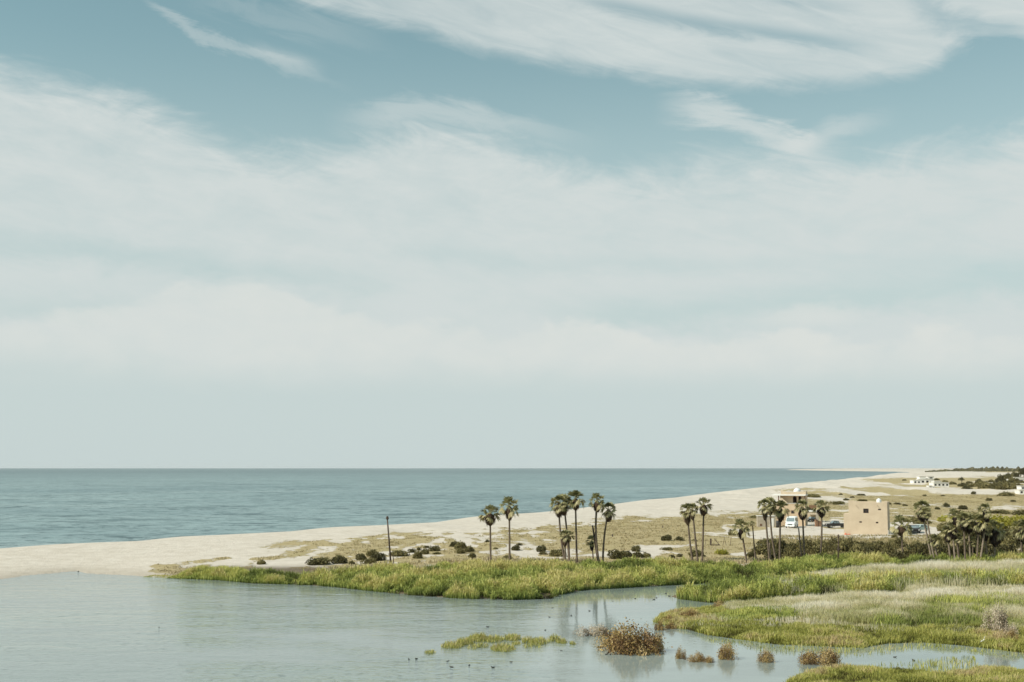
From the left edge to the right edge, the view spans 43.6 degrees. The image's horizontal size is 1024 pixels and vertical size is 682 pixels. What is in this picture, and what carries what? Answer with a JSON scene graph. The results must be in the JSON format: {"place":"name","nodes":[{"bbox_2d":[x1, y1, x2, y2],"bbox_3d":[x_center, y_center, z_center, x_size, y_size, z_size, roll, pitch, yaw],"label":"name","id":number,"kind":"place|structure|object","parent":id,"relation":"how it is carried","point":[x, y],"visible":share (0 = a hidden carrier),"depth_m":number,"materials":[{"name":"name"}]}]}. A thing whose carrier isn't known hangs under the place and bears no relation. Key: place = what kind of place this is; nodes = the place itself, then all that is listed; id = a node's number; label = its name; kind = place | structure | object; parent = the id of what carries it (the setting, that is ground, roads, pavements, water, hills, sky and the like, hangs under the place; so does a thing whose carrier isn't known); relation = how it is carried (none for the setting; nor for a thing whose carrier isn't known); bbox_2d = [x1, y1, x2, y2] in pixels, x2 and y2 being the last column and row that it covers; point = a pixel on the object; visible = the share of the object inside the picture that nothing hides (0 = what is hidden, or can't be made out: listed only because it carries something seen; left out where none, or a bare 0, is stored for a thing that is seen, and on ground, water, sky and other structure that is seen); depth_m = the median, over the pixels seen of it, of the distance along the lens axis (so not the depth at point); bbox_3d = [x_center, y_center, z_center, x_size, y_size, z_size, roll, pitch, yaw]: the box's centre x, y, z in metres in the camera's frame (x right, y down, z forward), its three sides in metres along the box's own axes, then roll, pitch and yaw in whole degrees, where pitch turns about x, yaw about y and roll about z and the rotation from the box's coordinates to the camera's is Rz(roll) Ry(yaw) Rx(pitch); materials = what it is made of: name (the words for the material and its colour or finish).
{"place":"outdoors","nodes":[
{"label":"outdoors","id":0,"kind":"place"},
{"bbox_2d":[0,468,908,547],"bbox_3d":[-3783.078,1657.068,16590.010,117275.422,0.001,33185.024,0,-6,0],"label":"sea","id":1,"kind":"structure","parent":0,"point":[44,506],"depth_m":794.92,"materials":[{"name":"liquid"}]},
{"bbox_2d":[0,571,1023,681],"bbox_3d":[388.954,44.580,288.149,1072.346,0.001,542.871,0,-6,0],"label":"lagoon","id":2,"kind":"structure","parent":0,"point":[73,626],"depth_m":119.73,"materials":[{"name":"liquid"}]},
{"bbox_2d":[424,632,575,653],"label":"water grass","id":3,"kind":"structure","parent":2,"relation":"on","point":[480,638],"depth_m":116.93,"materials":[{"name":"green plant"}]},
{"bbox_2d":[573,622,609,636],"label":"dead bush","id":4,"kind":"object","parent":2,"relation":"in","point":[602,629],"visible":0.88,"depth_m":122.17,"materials":[{"name":"beige plant"}]},
{"bbox_2d":[593,622,626,649],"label":"marsh bush","id":5,"kind":"object","parent":2,"relation":"in","point":[608,637],"visible":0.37,"depth_m":113.72,"materials":[{"name":"brown plant"}]},
{"bbox_2d":[596,617,672,655],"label":"marsh bush","id":6,"kind":"object","parent":2,"relation":"on","point":[628,645],"visible":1,"depth_m":110.70,"materials":[{"name":"brown plant"}]},
{"bbox_2d":[637,621,664,651],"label":"marsh bush","id":7,"kind":"object","parent":2,"relation":"in","point":[661,642],"visible":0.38,"depth_m":112.34,"materials":[{"name":"brown plant"}]},
{"bbox_2d":[654,618,664,630],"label":"marsh bush","id":8,"kind":"object","parent":2,"relation":"in","point":[659,626],"visible":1,"depth_m":126.73,"materials":[{"name":"brown plant"}]},
{"bbox_2d":[674,644,686,658],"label":"marsh bush","id":9,"kind":"object","parent":2,"relation":"in","point":[678,655],"visible":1,"depth_m":107.81,"materials":[{"name":"brown plant"}]},
{"bbox_2d":[686,651,704,661],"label":"marsh bush","id":10,"kind":"object","parent":2,"relation":"in","point":[694,659],"visible":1,"depth_m":106.17,"materials":[{"name":"brown plant"}]},
{"bbox_2d":[716,640,738,659],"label":"marsh bush","id":11,"kind":"object","parent":2,"relation":"in","point":[725,654],"visible":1,"depth_m":107.44,"materials":[{"name":"brown plant"}]},
{"bbox_2d":[757,647,775,663],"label":"marsh bush","id":12,"kind":"object","parent":2,"relation":"in","point":[766,657],"visible":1,"depth_m":105.76,"materials":[{"name":"brown plant"}]},
{"bbox_2d":[797,647,824,664],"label":"marsh bush","id":13,"kind":"object","parent":2,"relation":"in","point":[807,658],"visible":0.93,"depth_m":105.01,"materials":[{"name":"brown plant"}]},
{"bbox_2d":[815,644,842,665],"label":"marsh bush","id":14,"kind":"object","parent":2,"relation":"in","point":[833,658],"visible":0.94,"depth_m":104.01,"materials":[{"name":"brown plant"}]},
{"bbox_2d":[0,468,1023,651],"bbox_3d":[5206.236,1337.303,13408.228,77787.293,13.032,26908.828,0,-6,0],"label":"ground","id":15,"kind":"structure","parent":0,"point":[140,558],"depth_m":259.87,"materials":[{"name":"beige sand"}]},
{"bbox_2d":[305,557,331,564],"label":"dune shrub","id":16,"kind":"object","parent":15,"relation":"on","point":[319,561],"visible":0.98,"depth_m":199.60,"materials":[{"name":"green plant"}]},
{"bbox_2d":[330,554,347,563],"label":"dune shrub","id":17,"kind":"object","parent":15,"relation":"on","point":[338,559],"visible":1,"depth_m":201.12,"materials":[{"name":"green plant"}]},
{"bbox_2d":[360,558,375,563],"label":"dune shrub","id":18,"kind":"object","parent":15,"relation":"on","point":[369,560],"visible":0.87,"depth_m":199.08,"materials":[{"name":"green plant"}]},
{"bbox_2d":[370,552,386,560],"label":"dune shrub","id":19,"kind":"object","parent":15,"relation":"on","point":[377,556],"visible":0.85,"depth_m":204.73,"materials":[{"name":"green plant"}]},
{"bbox_2d":[386,516,393,563],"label":"utility pole","id":20,"kind":"object","parent":15,"relation":"on","point":[387,517],"visible":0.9,"depth_m":200.03,"materials":[{"name":"brown wood"}]},
{"bbox_2d":[391,550,409,556],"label":"dune shrub","id":21,"kind":"object","parent":15,"relation":"on","point":[395,553],"visible":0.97,"depth_m":212.24,"materials":[{"name":"green plant"}]},
{"bbox_2d":[412,549,422,558],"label":"dune shrub","id":22,"kind":"object","parent":15,"relation":"on","point":[416,555],"visible":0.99,"depth_m":207.99,"materials":[{"name":"green plant"}]},
{"bbox_2d":[454,540,467,548],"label":"dune shrub","id":23,"kind":"object","parent":15,"relation":"on","point":[458,545],"visible":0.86,"depth_m":225.93,"materials":[{"name":"green plant"}]},
{"bbox_2d":[478,504,500,560],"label":"fan palm","id":24,"kind":"object","parent":15,"relation":"on","point":[489,518],"visible":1,"depth_m":199.34,"materials":[{"name":"green plant"}]},
{"bbox_2d":[498,496,518,560],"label":"fan palm","id":25,"kind":"object","parent":15,"relation":"on","point":[509,513],"visible":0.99,"depth_m":198.61,"materials":[{"name":"green plant"}]},
{"bbox_2d":[548,549,567,556],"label":"dune shrub","id":26,"kind":"object","parent":15,"relation":"on","point":[556,553],"visible":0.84,"depth_m":211.76,"materials":[{"name":"green plant"}]},
{"bbox_2d":[549,494,567,560],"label":"fan palm","id":27,"kind":"object","parent":15,"relation":"on","point":[558,510],"visible":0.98,"depth_m":198.63,"materials":[{"name":"green plant"}]},
{"bbox_2d":[554,493,571,561],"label":"fan palm","id":28,"kind":"object","parent":15,"relation":"on","point":[566,508],"visible":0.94,"depth_m":198.87,"materials":[{"name":"green plant"}]},
{"bbox_2d":[559,529,569,559],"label":"fan palm","id":29,"kind":"object","parent":15,"relation":"on","point":[564,532],"visible":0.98,"depth_m":196.22,"materials":[{"name":"green plant"}]},
{"bbox_2d":[566,531,575,560],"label":"fan palm","id":30,"kind":"object","parent":15,"relation":"on","point":[572,536],"visible":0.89,"depth_m":197.46,"materials":[{"name":"green plant"}]},
{"bbox_2d":[567,490,586,562],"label":"fan palm","id":31,"kind":"object","parent":15,"relation":"on","point":[575,503],"visible":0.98,"depth_m":198.96,"materials":[{"name":"green plant"}]},
{"bbox_2d":[140,574,1023,681],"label":"yellow sedge","id":32,"kind":"object","parent":15,"relation":"on","point":[798,634],"visible":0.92,"depth_m":116.25,"materials":[{"name":"green plant"}]},
{"bbox_2d":[152,494,1023,576],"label":"dune grass","id":33,"kind":"structure","parent":15,"relation":"on","point":[741,560],"depth_m":254.73,"materials":[{"name":"plant"}]},
{"bbox_2d":[585,535,597,558],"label":"fan palm","id":34,"kind":"object","parent":15,"relation":"on","point":[591,544],"visible":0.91,"depth_m":201.25,"materials":[{"name":"green plant"}]},
{"bbox_2d":[166,549,1023,626],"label":"green reeds","id":35,"kind":"object","parent":15,"relation":"on","point":[522,579],"visible":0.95,"depth_m":169.34,"materials":[{"name":"green plant"}]},
{"bbox_2d":[588,492,605,563],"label":"fan palm","id":36,"kind":"object","parent":15,"relation":"on","point":[597,505],"visible":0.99,"depth_m":199.42,"materials":[{"name":"green plant"}]},
{"bbox_2d":[601,502,615,559],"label":"fan palm","id":37,"kind":"object","parent":15,"relation":"on","point":[608,514],"visible":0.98,"depth_m":200.53,"materials":[{"name":"green plant"}]},
{"bbox_2d":[607,549,630,558],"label":"dune shrub","id":38,"kind":"object","parent":15,"relation":"on","point":[616,553],"visible":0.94,"depth_m":207.97,"materials":[{"name":"green plant"}]},
{"bbox_2d":[678,503,695,560],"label":"fan palm","id":39,"kind":"object","parent":15,"relation":"on","point":[687,518],"visible":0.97,"depth_m":202.71,"materials":[{"name":"green plant"}]},
{"bbox_2d":[680,608,699,617],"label":"marsh bush","id":40,"kind":"object","parent":15,"relation":"on","point":[690,613],"visible":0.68,"depth_m":134.74,"materials":[{"name":"brown plant"}]},
{"bbox_2d":[686,502,698,561],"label":"fan palm","id":41,"kind":"object","parent":15,"relation":"on","point":[692,511],"visible":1,"depth_m":201.81,"materials":[{"name":"green plant"}]},
{"bbox_2d":[694,497,712,560],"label":"fan palm","id":42,"kind":"object","parent":15,"relation":"on","point":[702,508],"visible":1,"depth_m":201.82,"materials":[{"name":"green plant"}]},
{"bbox_2d":[731,519,750,562],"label":"fan palm","id":43,"kind":"object","parent":15,"relation":"on","point":[741,533],"visible":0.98,"depth_m":202.46,"materials":[{"name":"green plant"}]},
{"bbox_2d":[751,542,771,554],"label":"thicket bush","id":44,"kind":"object","parent":15,"relation":"on","point":[759,549],"visible":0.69,"depth_m":216.44,"materials":[{"name":"green plant"}]},
{"bbox_2d":[757,498,772,561],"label":"fan palm","id":45,"kind":"object","parent":15,"relation":"on","point":[764,510],"visible":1,"depth_m":197.19,"materials":[{"name":"green plant"}]},
{"bbox_2d":[756,515,775,526],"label":"outbuilding","id":46,"kind":"structure","parent":15,"relation":"on","point":[760,520],"depth_m":299.25,"materials":[{"name":"paint"}]},
{"bbox_2d":[762,497,777,560],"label":"fan palm","id":47,"kind":"object","parent":15,"relation":"on","point":[771,501],"visible":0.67,"depth_m":199.07,"materials":[{"name":"green plant"}]},
{"bbox_2d":[763,548,781,559],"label":"thicket bush","id":48,"kind":"object","parent":15,"relation":"on","point":[772,553],"visible":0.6,"depth_m":206.68,"materials":[{"name":"green plant"}]},
{"bbox_2d":[774,539,785,551],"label":"thicket bush","id":49,"kind":"object","parent":15,"relation":"on","point":[783,544],"visible":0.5,"depth_m":218.60,"materials":[{"name":"green plant"}]},
{"bbox_2d":[772,499,789,558],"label":"fan palm","id":50,"kind":"object","parent":15,"relation":"on","point":[779,513],"visible":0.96,"depth_m":198.95,"materials":[{"name":"green plant"}]},
{"bbox_2d":[781,547,796,558],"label":"thicket bush","id":51,"kind":"object","parent":15,"relation":"on","point":[789,554],"visible":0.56,"depth_m":205.88,"materials":[{"name":"green plant"}]},
{"bbox_2d":[772,490,807,525],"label":"terrace house","id":52,"kind":"structure","parent":15,"relation":"on","point":[791,498],"depth_m":303.78,"materials":[{"name":"beige paint"}]},
{"bbox_2d":[785,516,797,527],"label":"parked van","id":53,"kind":"object","parent":15,"relation":"on","point":[791,521],"visible":1,"depth_m":294.46,"materials":[{"name":"white paint"}]},
{"bbox_2d":[793,499,809,557],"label":"fan palm","id":54,"kind":"object","parent":15,"relation":"on","point":[802,511],"visible":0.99,"depth_m":200.65,"materials":[{"name":"green plant"}]},
{"bbox_2d":[801,539,823,554],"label":"thicket bush","id":55,"kind":"object","parent":15,"relation":"on","point":[811,548],"visible":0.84,"depth_m":214.83,"materials":[{"name":"green plant"}]},
{"bbox_2d":[807,510,818,520],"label":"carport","id":56,"kind":"object","parent":15,"relation":"on","point":[813,514],"visible":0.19,"depth_m":329.22,"materials":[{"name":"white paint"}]},
{"bbox_2d":[811,499,830,554],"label":"fan palm","id":57,"kind":"object","parent":15,"relation":"on","point":[821,512],"visible":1,"depth_m":200.33,"materials":[{"name":"green plant"}]},
{"bbox_2d":[824,521,843,527],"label":"pickup truck","id":58,"kind":"object","parent":15,"relation":"on","point":[831,524],"visible":0.88,"depth_m":295.59,"materials":[{"name":"paint"}]},
{"bbox_2d":[829,537,845,551],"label":"thicket bush","id":59,"kind":"object","parent":15,"relation":"on","point":[835,545],"visible":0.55,"depth_m":217.13,"materials":[{"name":"green plant"}]},
{"bbox_2d":[663,554,1023,635],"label":"dry grass","id":60,"kind":"structure","parent":15,"relation":"on","point":[845,607],"depth_m":141.19,"materials":[{"name":"beige plant"}]},
{"bbox_2d":[842,536,852,551],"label":"thicket bush","id":61,"kind":"object","parent":15,"relation":"on","point":[847,544],"visible":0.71,"depth_m":217.55,"materials":[{"name":"green plant"}]},
{"bbox_2d":[848,540,864,552],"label":"thicket bush","id":62,"kind":"object","parent":15,"relation":"on","point":[857,546],"visible":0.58,"depth_m":214.72,"materials":[{"name":"green plant"}]},
{"bbox_2d":[844,500,890,534],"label":"stucco house","id":63,"kind":"structure","parent":15,"relation":"on","point":[866,517],"depth_m":266.21,"materials":[{"name":"paint"}]},
{"bbox_2d":[862,544,875,553],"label":"thicket bush","id":64,"kind":"object","parent":15,"relation":"on","point":[865,548],"visible":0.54,"depth_m":213.59,"materials":[{"name":"green plant"}]},
{"bbox_2d":[870,543,885,552],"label":"thicket bush","id":65,"kind":"object","parent":15,"relation":"on","point":[878,547],"visible":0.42,"depth_m":215.55,"materials":[{"name":"green plant"}]},
{"bbox_2d":[882,542,896,552],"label":"thicket bush","id":66,"kind":"object","parent":15,"relation":"on","point":[887,546],"visible":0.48,"depth_m":213.39,"materials":[{"name":"green plant"}]},
{"bbox_2d":[888,537,906,548],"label":"thicket bush","id":67,"kind":"object","parent":15,"relation":"on","point":[898,540],"visible":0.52,"depth_m":226.91,"materials":[{"name":"green plant"}]},
{"bbox_2d":[889,548,907,558],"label":"thicket bush","id":68,"kind":"object","parent":15,"relation":"on","point":[900,555],"visible":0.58,"depth_m":202.44,"materials":[{"name":"green plant"}]},
{"bbox_2d":[890,514,913,552],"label":"fan palm","id":69,"kind":"object","parent":15,"relation":"on","point":[901,531],"visible":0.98,"depth_m":205.06,"materials":[{"name":"green plant"}]},
{"bbox_2d":[913,543,930,556],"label":"scrub bush","id":70,"kind":"object","parent":15,"relation":"on","point":[924,547],"visible":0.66,"depth_m":203.12,"materials":[{"name":"green plant"}]},
{"bbox_2d":[910,476,933,483],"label":"beach house","id":71,"kind":"structure","parent":15,"relation":"on","point":[922,479],"depth_m":895.97,"materials":[{"name":"white paint"}]},
{"bbox_2d":[913,499,931,554],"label":"fan palm","id":72,"kind":"object","parent":15,"relation":"on","point":[921,502],"visible":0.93,"depth_m":198.22,"materials":[{"name":"green plant"}]},
{"bbox_2d":[919,507,934,557],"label":"fan palm","id":73,"kind":"object","parent":15,"relation":"on","point":[926,513],"visible":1,"depth_m":196.97,"materials":[{"name":"green plant"}]},
{"bbox_2d":[926,534,940,556],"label":"fan palm","id":74,"kind":"object","parent":15,"relation":"on","point":[934,543],"visible":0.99,"depth_m":196.50,"materials":[{"name":"green plant"}]},
{"bbox_2d":[927,543,945,557],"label":"scrub bush","id":75,"kind":"object","parent":15,"relation":"on","point":[940,549],"visible":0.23,"depth_m":201.79,"materials":[{"name":"green plant"}]},
{"bbox_2d":[928,481,948,486],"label":"beach house","id":76,"kind":"structure","parent":15,"relation":"on","point":[939,484],"depth_m":793.29,"materials":[{"name":"white paint"}]},
{"bbox_2d":[939,525,951,557],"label":"fan palm","id":77,"kind":"object","parent":15,"relation":"on","point":[947,539],"visible":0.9,"depth_m":196.21,"materials":[{"name":"green plant"}]},
{"bbox_2d":[940,543,961,556],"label":"scrub bush","id":78,"kind":"object","parent":15,"relation":"on","point":[946,549],"visible":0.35,"depth_m":203.68,"materials":[{"name":"green plant"}]},
{"bbox_2d":[942,522,961,558],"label":"fan palm","id":79,"kind":"object","parent":15,"relation":"on","point":[952,533],"visible":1,"depth_m":194.75,"materials":[{"name":"green plant"}]},
{"bbox_2d":[945,508,962,556],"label":"fan palm","id":80,"kind":"object","parent":15,"relation":"on","point":[954,511],"visible":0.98,"depth_m":194.89,"materials":[{"name":"green plant"}]},
{"bbox_2d":[956,512,971,559],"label":"fan palm","id":81,"kind":"object","parent":15,"relation":"on","point":[963,524],"visible":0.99,"depth_m":193.39,"materials":[{"name":"green plant"}]},
{"bbox_2d":[955,540,975,556],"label":"scrub bush","id":82,"kind":"object","parent":15,"relation":"on","point":[961,547],"visible":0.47,"depth_m":204.07,"materials":[{"name":"green plant"}]},
{"bbox_2d":[951,526,981,542],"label":"scrub bush","id":83,"kind":"object","parent":15,"relation":"on","point":[973,534],"visible":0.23,"depth_m":234.13,"materials":[{"name":"green plant"}]},
{"bbox_2d":[959,512,976,556],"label":"fan palm","id":84,"kind":"object","parent":15,"relation":"on","point":[969,530],"visible":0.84,"depth_m":194.39,"materials":[{"name":"green plant"}]},
{"bbox_2d":[966,537,976,554],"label":"fan palm","id":85,"kind":"object","parent":15,"relation":"on","point":[972,539],"visible":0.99,"depth_m":194.31,"materials":[{"name":"green plant"}]},
{"bbox_2d":[925,466,1021,471],"bbox_3d":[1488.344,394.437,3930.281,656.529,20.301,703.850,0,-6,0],"label":"treeline","id":86,"kind":"object","parent":15,"relation":"on","point":[992,468],"visible":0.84,"depth_m":3637.43,"materials":[{"name":"green plant"}]},
{"bbox_2d":[969,514,989,558],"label":"fan palm","id":87,"kind":"object","parent":15,"relation":"on","point":[978,527],"visible":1,"depth_m":192.94,"materials":[{"name":"green plant"}]},
{"bbox_2d":[976,502,992,558],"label":"fan palm","id":88,"kind":"object","parent":15,"relation":"on","point":[983,510],"visible":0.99,"depth_m":193.09,"materials":[{"name":"green plant"}]},
{"bbox_2d":[977,481,991,488],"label":"distant bush","id":89,"kind":"object","parent":15,"relation":"on","point":[984,484],"visible":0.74,"depth_m":711.05,"materials":[{"name":"green plant"}]},
{"bbox_2d":[981,526,992,555],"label":"fan palm","id":90,"kind":"object","parent":15,"relation":"on","point":[986,537],"visible":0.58,"depth_m":195.10,"materials":[{"name":"green plant"}]},
{"bbox_2d":[978,544,999,556],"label":"scrub bush","id":91,"kind":"object","parent":15,"relation":"on","point":[990,548],"visible":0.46,"depth_m":200.76,"materials":[{"name":"green plant"}]},
{"bbox_2d":[980,595,1009,631],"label":"dead bush","id":92,"kind":"object","parent":15,"relation":"on","point":[1002,620],"visible":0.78,"depth_m":118.86,"materials":[{"name":"beige plant"}]},
{"bbox_2d":[986,519,1005,556],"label":"fan palm","id":93,"kind":"object","parent":15,"relation":"on","point":[996,536],"visible":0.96,"depth_m":194.66,"materials":[{"name":"green plant"}]},
{"bbox_2d":[977,514,1016,528],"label":"leafy shrub","id":94,"kind":"object","parent":15,"relation":"on","point":[1006,520],"visible":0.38,"depth_m":285.11,"materials":[{"name":"green plant"}]},
{"bbox_2d":[995,481,1012,489],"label":"distant bush","id":95,"kind":"object","parent":15,"relation":"on","point":[1004,486],"visible":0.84,"depth_m":697.02,"materials":[{"name":"green plant"}]},
{"bbox_2d":[992,534,1018,547],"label":"scrub bush","id":96,"kind":"object","parent":15,"relation":"on","point":[1009,539],"visible":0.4,"depth_m":226.60,"materials":[{"name":"green plant"}]},
{"bbox_2d":[997,542,1017,553],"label":"scrub bush","id":97,"kind":"object","parent":15,"relation":"on","point":[1004,547],"visible":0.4,"depth_m":202.70,"materials":[{"name":"green plant"}]},
{"bbox_2d":[1003,621,1017,634],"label":"dead bush","id":98,"kind":"object","parent":15,"relation":"on","point":[1014,627],"visible":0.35,"depth_m":117.53,"materials":[{"name":"beige plant"}]},
{"bbox_2d":[1010,519,1023,554],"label":"fan palm","id":99,"kind":"object","parent":15,"relation":"on","point":[1019,533],"visible":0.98,"depth_m":200.37,"materials":[{"name":"green plant"}]},
{"bbox_2d":[1014,486,1023,494],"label":"beach house","id":100,"kind":"structure","parent":15,"relation":"on","point":[1019,490],"depth_m":605.99,"materials":[{"name":"white paint"}]},
{"bbox_2d":[0,0,1023,467],"label":"sky","id":101,"kind":"structure","parent":0,"point":[234,233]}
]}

